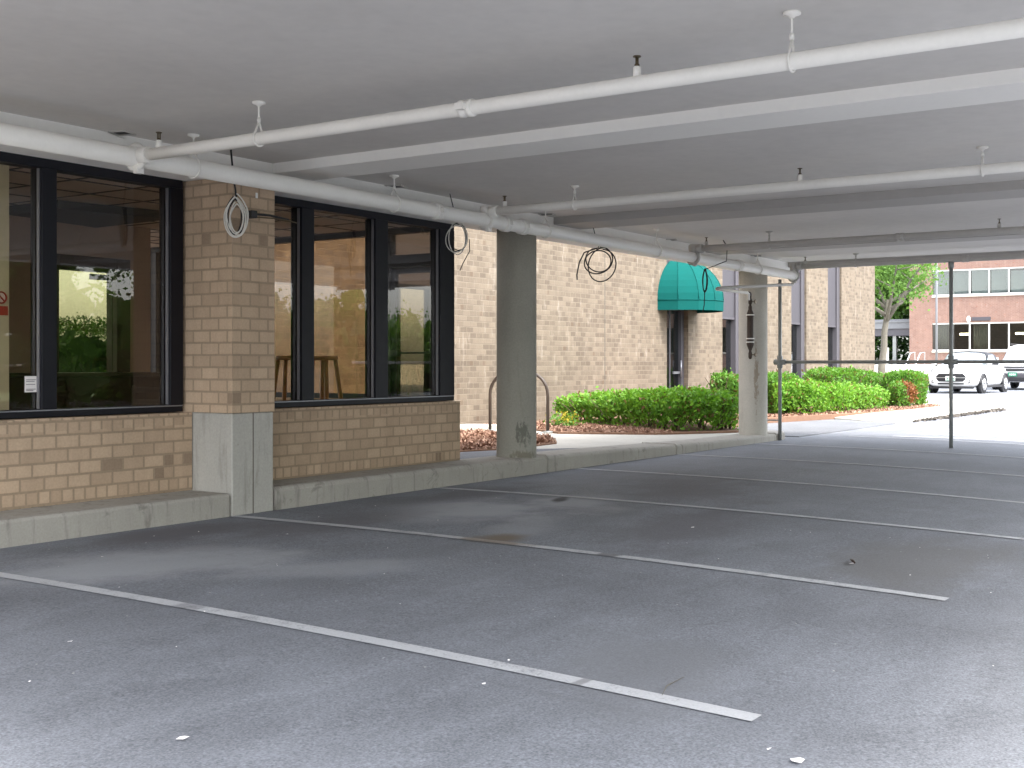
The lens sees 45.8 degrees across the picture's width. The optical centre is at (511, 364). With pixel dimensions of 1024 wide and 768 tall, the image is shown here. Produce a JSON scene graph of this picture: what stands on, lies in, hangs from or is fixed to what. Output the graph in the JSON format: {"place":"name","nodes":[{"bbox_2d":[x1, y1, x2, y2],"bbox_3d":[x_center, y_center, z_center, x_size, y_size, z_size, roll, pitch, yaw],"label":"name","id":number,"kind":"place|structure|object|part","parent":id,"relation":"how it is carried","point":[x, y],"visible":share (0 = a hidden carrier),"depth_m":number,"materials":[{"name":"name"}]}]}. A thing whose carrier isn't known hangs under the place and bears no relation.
{"place":"outdoors","nodes":[
{"label":"outdoors","id":0,"kind":"place"},
{"bbox_2d":[460,424,496,430],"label":"sidewalk","id":1,"kind":"structure","parent":0,"point":[474,426],"depth_m":21.25,"materials":[{"name":"concrete"}]},
{"bbox_2d":[0,382,1023,767],"bbox_3d":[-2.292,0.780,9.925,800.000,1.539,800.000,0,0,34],"label":"parking lot","id":2,"kind":"structure","parent":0,"point":[824,676],"depth_m":5.97,"materials":[{"name":"grey asphalt"}]},
{"bbox_2d":[0,490,229,547],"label":"kerb","id":3,"kind":"structure","parent":2,"relation":"on","point":[28,526],"depth_m":8.98,"materials":[{"name":"concrete"}]},
{"bbox_2d":[0,151,459,515],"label":"office building","id":4,"kind":"structure","parent":2,"relation":"on","point":[115,285],"depth_m":11.39,"materials":[{"name":"beige brick"}]},
{"bbox_2d":[25,376,36,391],"bbox_3d":[-3.598,0.145,9.063,0.006,0.120,0.100,0,0,34],"label":"paper notice","id":5,"kind":"object","parent":4,"relation":"attached to","point":[30,383],"visible":1,"depth_m":9.06,"materials":[{"name":"grey paper"}]},
{"bbox_2d":[0,151,182,418],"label":"window","id":6,"kind":"structure","parent":4,"relation":"in","point":[43,172],"depth_m":9.22,"materials":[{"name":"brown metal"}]},
{"bbox_2d":[57,254,129,372],"bbox_3d":[-4.567,-0.045,13.070,0.200,2.230,0.980,0,0,34],"label":"window","id":7,"kind":"structure","parent":4,"relation":"in","point":[93,293],"depth_m":13.09,"materials":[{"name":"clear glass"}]},
{"bbox_2d":[248,210,296,223],"bbox_3d":[-2.027,-1.240,10.188,0.096,0.070,0.486,0,0,42],"label":"wall bracket","id":8,"kind":"object","parent":4,"relation":"attached to","point":[253,214],"depth_m":10.13,"materials":[{"name":"black metal"}]},
{"bbox_2d":[275,356,290,399],"bbox_3d":[-2.442,0.487,13.297,0.456,1.174,0.456,0,0,17],"label":"wooden stool","id":9,"kind":"object","parent":4,"relation":"on","point":[285,367],"visible":0.2,"depth_m":13.39,"materials":[{"name":"brown wood"}]},
{"bbox_2d":[150,227,429,398],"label":"interior wall","id":10,"kind":"structure","parent":4,"relation":"in","point":[339,258],"depth_m":14.27,"materials":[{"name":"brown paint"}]},
{"bbox_2d":[314,356,342,398],"bbox_3d":[-2.131,0.487,13.763,0.456,1.174,0.456,0,0,28],"label":"wooden stool","id":11,"kind":"object","parent":4,"relation":"on","point":[324,386],"visible":0.38,"depth_m":13.78,"materials":[{"name":"brown wood"}]},
{"bbox_2d":[275,196,453,407],"bbox_3d":[-1.619,-0.582,12.053,0.153,1.955,3.324,0,0,34],"label":"window","id":12,"kind":"structure","parent":4,"relation":"in","point":[302,211],"depth_m":12.32,"materials":[{"name":"brown metal"}]},
{"bbox_2d":[388,266,429,396],"bbox_3d":[-1.090,-0.027,13.590,0.678,2.135,0.130,0,0,34],"label":"door","id":13,"kind":"structure","parent":4,"relation":"in","point":[410,352],"depth_m":13.65,"materials":[{"name":"glass"}]},
{"bbox_2d":[0,572,760,720],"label":"parking line","id":14,"kind":"object","parent":2,"relation":"on","point":[701,706],"visible":1,"depth_m":5.34,"materials":[{"name":"white paint"}]},
{"bbox_2d":[273,454,547,509],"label":"kerb","id":15,"kind":"structure","parent":2,"relation":"on","point":[308,490],"depth_m":11.76,"materials":[{"name":"concrete"}]},
{"bbox_2d":[496,229,536,457],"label":"concrete column","id":16,"kind":"structure","parent":15,"relation":"on","point":[516,345],"depth_m":13.68,"materials":[{"name":"grey concrete"}]},
{"bbox_2d":[28,505,993,762],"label":"litter","id":17,"kind":"object","parent":2,"relation":"on","point":[799,759],"visible":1,"depth_m":4.09,"materials":[{"name":"white paper"}]},
{"bbox_2d":[286,226,874,423],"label":"cream brick wing","id":18,"kind":"structure","parent":2,"relation":"on","point":[618,330],"depth_m":26.95,"materials":[{"name":"beige brick"}]},
{"bbox_2d":[667,310,683,388],"bbox_3d":[3.829,-0.139,29.332,0.240,2.478,1.168,0,0,34],"label":"door","id":19,"kind":"structure","parent":18,"relation":"in","point":[675,318],"depth_m":29.57,"materials":[{"name":"glass"}]},
{"bbox_2d":[657,261,723,312],"bbox_3d":[4.454,-1.910,28.932,1.102,1.260,2.201,0,0,34],"label":"green awning","id":20,"kind":"object","parent":18,"relation":"attached to","point":[680,287],"visible":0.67,"depth_m":28.32,"materials":[{"name":"teal fabric"}]},
{"bbox_2d":[722,271,738,374],"bbox_3d":[5.640,-2.615,32.031,0.270,7.430,1.268,0,0,34],"label":"window","id":21,"kind":"structure","parent":18,"relation":"in","point":[730,325],"depth_m":32.27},
{"bbox_2d":[791,269,804,379],"bbox_3d":[8.358,-2.615,36.096,0.270,7.430,1.248,0,0,34],"label":"window","id":22,"kind":"structure","parent":18,"relation":"in","point":[797,329],"depth_m":36.33,"materials":[{"name":"grey metal"}]},
{"bbox_2d":[828,267,839,367],"bbox_3d":[10.123,-2.615,38.735,0.270,7.430,1.298,0,0,34],"label":"window","id":23,"kind":"structure","parent":18,"relation":"in","point":[833,331],"depth_m":39.03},
{"bbox_2d":[230,515,947,600],"bbox_3d":[0.077,1.268,8.340,5.660,0.080,0.100,0,0,34],"label":"parking line","id":24,"kind":"object","parent":2,"relation":"on","point":[699,566],"visible":1,"depth_m":7.85,"materials":[{"name":"white paint"}]},
{"bbox_2d":[537,442,676,471],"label":"kerb","id":25,"kind":"structure","parent":2,"relation":"on","point":[563,459],"depth_m":15.18,"materials":[{"name":"concrete"}]},
{"bbox_2d":[647,433,776,453],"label":"kerb","id":26,"kind":"structure","parent":2,"relation":"on","point":[702,444],"depth_m":18.16,"materials":[{"name":"concrete"}]},
{"bbox_2d":[438,487,1023,539],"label":"parking line","id":27,"kind":"object","parent":2,"relation":"on","point":[747,511],"visible":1,"depth_m":10.31,"materials":[{"name":"white paint"}]},
{"bbox_2d":[536,404,941,434],"bbox_3d":[5.580,1.173,27.248,4.808,0.135,17.446,0,0,34],"label":"mulch bed","id":28,"kind":"object","parent":2,"relation":"on","point":[706,430],"visible":0.3,"depth_m":22.07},
{"bbox_2d":[543,410,589,425],"bbox_3d":[1.009,0.978,21.505,0.676,0.389,0.871,0,0,-40],"label":"flowering plant","id":29,"kind":"object","parent":28,"relation":"on","point":[564,418],"visible":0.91,"depth_m":21.43,"materials":[{"name":"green plant"}]},
{"bbox_2d":[552,383,738,430],"bbox_3d":[2.622,0.791,22.428,2.807,0.924,4.740,0,0,-34],"label":"hedge","id":30,"kind":"object","parent":28,"relation":"on","point":[663,406],"visible":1,"depth_m":20.82,"materials":[{"name":"green plant"}]},
{"bbox_2d":[768,369,802,413],"bbox_3d":[6.167,0.663,27.888,1.455,1.142,2.315,0,0,-11],"label":"hedge","id":31,"kind":"object","parent":28,"relation":"on","point":[772,377],"visible":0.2,"depth_m":27.17,"materials":[{"name":"green plant"}]},
{"bbox_2d":[768,376,893,414],"bbox_3d":[7.395,0.720,28.846,1.841,0.937,5.827,0,0,34],"label":"hedge","id":32,"kind":"object","parent":28,"relation":"on","point":[820,396],"visible":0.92,"depth_m":27.71,"materials":[{"name":"green plant"}]},
{"bbox_2d":[801,365,882,386],"bbox_3d":[9.354,0.584,34.074,1.960,1.212,5.497,0,0,34],"label":"hedge","id":33,"kind":"object","parent":28,"relation":"on","point":[827,374],"visible":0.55,"depth_m":32.94,"materials":[{"name":"green plant"}]},
{"bbox_2d":[877,369,929,406],"bbox_3d":[10.764,0.636,33.158,1.422,1.087,4.242,0,0,9],"label":"hedge","id":34,"kind":"object","parent":28,"relation":"on","point":[906,387],"visible":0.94,"depth_m":32.30,"materials":[{"name":"green plant"}]},
{"bbox_2d":[739,271,767,435],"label":"concrete column","id":35,"kind":"structure","parent":2,"relation":"on","point":[753,395],"depth_m":19.43,"materials":[{"name":"grey concrete"}]},
{"bbox_2d":[715,282,794,358],"bbox_3d":[3.713,-0.790,18.966,0.394,1.401,2.617,0,0,39],"label":"drain assembly","id":36,"kind":"object","parent":35,"relation":"attached to","point":[750,338],"visible":0.99,"depth_m":19.19,"materials":[{"name":"paint"}]},
{"bbox_2d":[768,430,784,439],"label":"kerb","id":37,"kind":"structure","parent":2,"relation":"on","point":[776,432],"depth_m":20.23,"materials":[{"name":"concrete"}]},
{"bbox_2d":[575,468,1023,502],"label":"parking line","id":38,"kind":"object","parent":2,"relation":"on","point":[813,484],"visible":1,"depth_m":12.79,"materials":[{"name":"white paint"}]},
{"bbox_2d":[676,454,1021,475],"bbox_3d":[4.935,1.306,14.957,6.380,0.142,0.100,0,0,34],"label":"parking line","id":39,"kind":"object","parent":2,"relation":"on","point":[855,463],"visible":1,"depth_m":15.29,"materials":[{"name":"white paint"}]},
{"bbox_2d":[755,443,1023,457],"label":"parking line","id":40,"kind":"object","parent":2,"relation":"on","point":[892,449],"visible":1,"depth_m":17.71,"materials":[{"name":"white paint"}]},
{"bbox_2d":[875,319,908,364],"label":"covered walkway","id":41,"kind":"structure","parent":2,"relation":"on","point":[898,328],"depth_m":77.60,"materials":[{"name":"metal"}]},
{"bbox_2d":[875,264,908,364],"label":"tree","id":42,"kind":"object","parent":2,"relation":"on","point":[898,311],"visible":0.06,"depth_m":82.49,"materials":[{"name":"green plant"}]},
{"bbox_2d":[875,315,908,359],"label":"bushes","id":43,"kind":"object","parent":2,"relation":"on","point":[904,347],"visible":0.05,"depth_m":83.60,"materials":[{"name":"green plant"}]},
{"bbox_2d":[768,262,1023,447],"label":"pipe railing","id":44,"kind":"object","parent":2,"relation":"on","point":[780,361],"visible":0.95,"depth_m":18.68,"materials":[{"name":"metal"}]},
{"bbox_2d":[853,436,1023,444],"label":"parking line","id":45,"kind":"object","parent":2,"relation":"on","point":[933,439],"visible":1,"depth_m":20.21,"materials":[{"name":"white paint"}]},
{"bbox_2d":[911,408,1006,421],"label":"leaf litter","id":46,"kind":"object","parent":2,"relation":"on","point":[960,415],"visible":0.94,"depth_m":29.19,"materials":[{"name":"brown plant"}]},
{"bbox_2d":[898,429,1022,434],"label":"parking line","id":47,"kind":"object","parent":2,"relation":"on","point":[954,431],"visible":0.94,"depth_m":22.59,"materials":[{"name":"white paint"}]},
{"bbox_2d":[900,436,1023,441],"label":"parking line","id":48,"kind":"object","parent":2,"relation":"on","point":[959,438],"visible":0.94,"depth_m":20.59,"materials":[{"name":"white paint"}]},
{"bbox_2d":[907,433,1022,437],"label":"parking line","id":49,"kind":"object","parent":2,"relation":"on","point":[966,435],"visible":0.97,"depth_m":21.42,"materials":[{"name":"white paint"}]},
{"bbox_2d":[909,259,1023,364],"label":"red brick building","id":50,"kind":"structure","parent":2,"relation":"on","point":[994,290],"depth_m":73.90,"materials":[{"name":"brick"}]},
{"bbox_2d":[932,323,948,350],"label":"window","id":51,"kind":"structure","parent":50,"relation":"in","point":[943,328],"depth_m":74.95,"materials":[{"name":"white glass"}]},
{"bbox_2d":[932,270,948,295],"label":"window","id":52,"kind":"structure","parent":50,"relation":"in","point":[943,290],"depth_m":74.92,"materials":[{"name":"white glass"}]},
{"bbox_2d":[953,323,969,350],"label":"window","id":53,"kind":"structure","parent":50,"relation":"in","point":[961,331],"depth_m":74.33,"materials":[{"name":"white glass"}]},
{"bbox_2d":[953,269,969,294],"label":"window","id":54,"kind":"structure","parent":50,"relation":"in","point":[961,277],"depth_m":74.33,"materials":[{"name":"white glass"}]},
{"bbox_2d":[970,322,989,350],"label":"window","id":55,"kind":"structure","parent":50,"relation":"in","point":[979,331],"depth_m":73.70,"materials":[{"name":"white glass"}]},
{"bbox_2d":[970,268,989,294],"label":"window","id":56,"kind":"structure","parent":50,"relation":"in","point":[980,277],"depth_m":73.70,"materials":[{"name":"white glass"}]},
{"bbox_2d":[972,317,990,320],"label":"wall plaque","id":57,"kind":"object","parent":50,"relation":"attached to","point":[981,318],"depth_m":73.50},
{"bbox_2d":[990,322,1009,350],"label":"window","id":58,"kind":"structure","parent":50,"relation":"in","point":[999,331],"depth_m":73.09,"materials":[{"name":"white glass"}]},
{"bbox_2d":[990,267,1009,293],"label":"window","id":59,"kind":"structure","parent":50,"relation":"in","point":[999,277],"depth_m":73.07,"materials":[{"name":"white glass"}]},
{"bbox_2d":[1009,322,1023,346],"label":"window","id":60,"kind":"structure","parent":50,"relation":"in","point":[1016,328],"depth_m":72.56,"materials":[{"name":"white glass"}]},
{"bbox_2d":[1009,267,1023,293],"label":"window","id":61,"kind":"structure","parent":50,"relation":"in","point":[1016,273],"depth_m":72.54,"materials":[{"name":"white glass"}]},
{"bbox_2d":[928,351,1008,393],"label":"parked car","id":62,"kind":"object","parent":2,"relation":"on","point":[981,378],"visible":0.88,"depth_m":40.82,"materials":[{"name":"white paint"}]},
{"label":"side window","id":63,"kind":"part","parent":62,"relation":"part of","materials":[{"name":"glass"}]},
{"bbox_2d":[931,431,1023,434],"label":"parking line","id":64,"kind":"object","parent":2,"relation":"on","point":[973,432],"visible":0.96,"depth_m":22.30,"materials":[{"name":"white paint"}]},
{"bbox_2d":[953,429,1021,431],"bbox_3d":[10.632,1.309,22.236,5.463,0.144,0.199,0,0,27],"label":"parking line","id":65,"kind":"object","parent":2,"relation":"on","point":[987,430],"visible":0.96,"depth_m":23.03,"materials":[{"name":"white paint"}]},
{"bbox_2d":[992,344,1023,389],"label":"parked car","id":66,"kind":"object","parent":2,"relation":"on","point":[1015,373],"visible":0.56,"depth_m":46.76,"materials":[{"name":"white paint"}]},
{"bbox_2d":[0,0,1023,276],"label":"ceiling","id":67,"kind":"structure","parent":0,"point":[174,72],"depth_m":8.10,"materials":[{"name":"grey concrete"}]},
{"bbox_2d":[108,130,135,138],"bbox_3d":[-2.950,-1.738,9.174,0.150,0.049,0.150,0,0,14],"label":"ceiling recess","id":68,"kind":"object","parent":67,"relation":"attached to","point":[121,133],"visible":1,"depth_m":9.16,"materials":[{"name":"grey"}]},
{"bbox_2d":[223,150,248,237],"bbox_3d":[-2.237,-1.390,9.844,0.207,0.723,0.061,0,0,9],"label":"cable coil","id":69,"kind":"object","parent":67,"relation":"hanging from","point":[227,218],"visible":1,"depth_m":9.83,"materials":[{"name":"white rubber"}]},
{"bbox_2d":[384,184,405,187],"bbox_3d":[-1.146,-1.755,11.925,0.170,0.014,0.170,0,0,14],"label":"ceiling recess","id":70,"kind":"object","parent":67,"relation":"attached to","point":[399,186],"visible":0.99,"depth_m":11.88,"materials":[{"name":"grey"}]},
{"bbox_2d":[0,122,797,279],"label":"sprinkler main pipe","id":71,"kind":"object","parent":67,"relation":"hanging from","point":[54,142],"visible":0.95,"depth_m":10.46,"materials":[{"name":"metal"}]},
{"bbox_2d":[445,194,469,269],"bbox_3d":[-0.552,-1.355,12.363,0.253,0.794,0.082,0,0,3],"label":"cable coil","id":72,"kind":"object","parent":67,"relation":"hanging from","point":[466,237],"visible":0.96,"depth_m":12.34,"materials":[{"name":"black rubber"}]},
{"bbox_2d":[538,213,554,215],"bbox_3d":[0.404,-1.755,14.136,0.170,0.014,0.170,0,0,14],"label":"ceiling recess","id":73,"kind":"object","parent":67,"relation":"attached to","point":[547,214],"visible":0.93,"depth_m":14.16,"materials":[{"name":"grey"}]},
{"bbox_2d":[127,10,1023,173],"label":"sprinkler branch pipe","id":74,"kind":"object","parent":67,"relation":"hanging from","point":[790,61],"visible":0.94,"depth_m":6.53,"materials":[{"name":"metal"}]},
{"bbox_2d":[576,228,616,281],"bbox_3d":[1.022,-1.379,14.761,0.502,0.746,0.125,0,0,-7],"label":"cable coil","id":75,"kind":"object","parent":67,"relation":"hanging from","point":[597,249],"visible":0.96,"depth_m":14.74,"materials":[{"name":"black rubber"}]},
{"bbox_2d":[702,240,726,311],"bbox_3d":[2.869,-1.254,17.153,0.388,1.010,0.068,0,0,34],"label":"cable coil","id":76,"kind":"object","parent":67,"relation":"hanging from","point":[705,290],"visible":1,"depth_m":17.22,"materials":[{"name":"black rubber"}]},
{"bbox_2d":[479,146,1023,231],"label":"sprinkler branch pipe","id":77,"kind":"object","parent":67,"relation":"hanging from","point":[800,183],"visible":0.94,"depth_m":10.78,"materials":[{"name":"metal"}]},
{"bbox_2d":[687,219,1023,265],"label":"sprinkler branch pipe","id":78,"kind":"object","parent":67,"relation":"hanging from","point":[697,249],"visible":0.94,"depth_m":15.33,"materials":[{"name":"white metal"}]},
{"bbox_2d":[788,253,1023,282],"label":"sprinkler branch pipe","id":79,"kind":"object","parent":67,"relation":"hanging from","point":[796,267],"visible":0.98,"depth_m":18.77,"materials":[{"name":"white metal"}]},
{"bbox_2d":[460,448,573,458],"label":"path","id":80,"kind":"structure","parent":0,"point":[472,454],"depth_m":15.47,"materials":[{"name":"concrete"}]},
{"bbox_2d":[492,429,738,448],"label":"sidewalk","id":81,"kind":"structure","parent":0,"point":[578,440],"depth_m":18.75,"materials":[{"name":"concrete"}]},
{"bbox_2d":[460,430,556,451],"bbox_3d":[-1.097,1.154,17.423,3.050,0.072,6.594,0,0,34],"label":"mulch bed","id":82,"kind":"object","parent":81,"relation":"on","point":[493,448],"visible":0.04,"depth_m":16.19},
{"bbox_2d":[489,373,552,432],"bbox_3d":[0.111,0.607,20.228,1.206,1.026,0.167,0,0,23],"label":"bike rack","id":83,"kind":"object","parent":81,"relation":"on","point":[547,400],"visible":0.59,"depth_m":20.05,"materials":[{"name":"metal"}]},
{"bbox_2d":[460,403,939,449],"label":"bark mulch","id":84,"kind":"object","parent":81,"relation":"on","point":[478,437],"visible":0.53,"depth_m":20.17,"materials":[{"name":"brown wood"}]},
{"bbox_2d":[705,367,738,397],"bbox_3d":[5.090,0.638,28.843,0.969,1.161,1.081,0,0,34],"label":"shrub","id":85,"kind":"object","parent":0,"point":[729,381],"visible":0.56,"depth_m":28.67,"materials":[{"name":"green plant"}]},
{"bbox_2d":[738,419,895,436],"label":"sidewalk","id":86,"kind":"structure","parent":0,"point":[802,428],"depth_m":24.05,"materials":[{"name":"concrete"}]},
{"bbox_2d":[875,365,934,376],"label":"sidewalk","id":87,"kind":"structure","parent":0,"point":[928,368],"depth_m":66.43,"materials":[{"name":"concrete"}]},
{"bbox_2d":[875,263,946,374],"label":"tree","id":88,"kind":"object","parent":87,"relation":"on","point":[911,284],"visible":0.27,"depth_m":49.80,"materials":[{"name":"green plant"}]},
{"bbox_2d":[903,352,924,371],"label":"handrail","id":89,"kind":"object","parent":87,"relation":"on","point":[914,359],"visible":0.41,"depth_m":56.16,"materials":[{"name":"white metal"}]},
{"bbox_2d":[935,263,937,366],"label":"metal pole","id":90,"kind":"object","parent":87,"relation":"on","point":[936,319],"visible":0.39,"depth_m":61.34,"materials":[{"name":"white metal"}]},
{"bbox_2d":[834,396,1003,423],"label":"plaza","id":91,"kind":"structure","parent":0,"point":[906,416],"depth_m":29.64,"materials":[{"name":"concrete"}]}
]}

